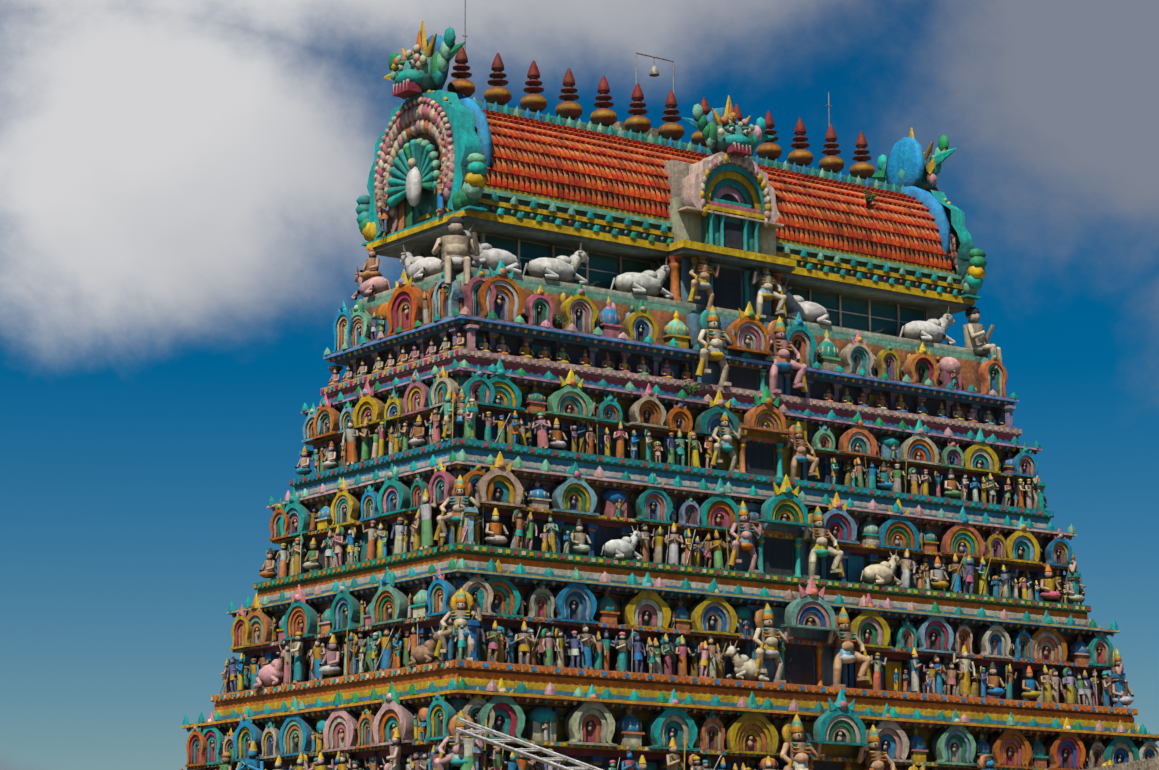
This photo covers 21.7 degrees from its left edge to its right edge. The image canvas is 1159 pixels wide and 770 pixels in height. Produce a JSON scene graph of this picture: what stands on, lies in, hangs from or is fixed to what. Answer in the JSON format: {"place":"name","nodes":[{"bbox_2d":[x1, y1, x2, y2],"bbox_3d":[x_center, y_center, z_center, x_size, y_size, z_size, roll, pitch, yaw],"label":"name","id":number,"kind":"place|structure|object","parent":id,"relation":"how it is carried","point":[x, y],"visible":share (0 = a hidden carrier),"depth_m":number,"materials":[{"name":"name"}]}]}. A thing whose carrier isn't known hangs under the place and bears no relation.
{"place":"outdoors","nodes":[
{"label":"outdoors","id":0,"kind":"place"},
{"bbox_2d":[0,0,1158,769],"label":"sky","id":1,"kind":"structure","parent":0,"point":[182,181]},
{"bbox_2d":[1083,757,1158,769],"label":"stone compound wall","id":2,"kind":"structure","parent":0,"point":[1149,764],"depth_m":22.21,"materials":[{"name":"stone"}]},
{"bbox_3d":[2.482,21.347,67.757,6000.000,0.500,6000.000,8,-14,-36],"label":"ground","id":3,"kind":"structure","parent":0,"visible":0},
{"bbox_2d":[179,21,1158,769],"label":"temple tower","id":4,"kind":"structure","parent":3,"relation":"on","point":[707,491],"depth_m":67.51,"materials":[{"name":"paint"}]},
{"bbox_2d":[455,0,831,769],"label":"metal poles","id":5,"kind":"object","parent":4,"relation":"attached to","point":[511,738],"visible":0.88,"depth_m":44.61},
{"bbox_2d":[421,235,923,336],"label":"windows","id":6,"kind":"structure","parent":4,"relation":"on","point":[609,264],"depth_m":72.79,"materials":[{"name":"black glass"}]},
{"bbox_2d":[475,109,951,269],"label":"roof tiles","id":7,"kind":"object","parent":4,"relation":"on","point":[913,217],"visible":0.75,"depth_m":70.54,"materials":[{"name":"tile"}]}
]}

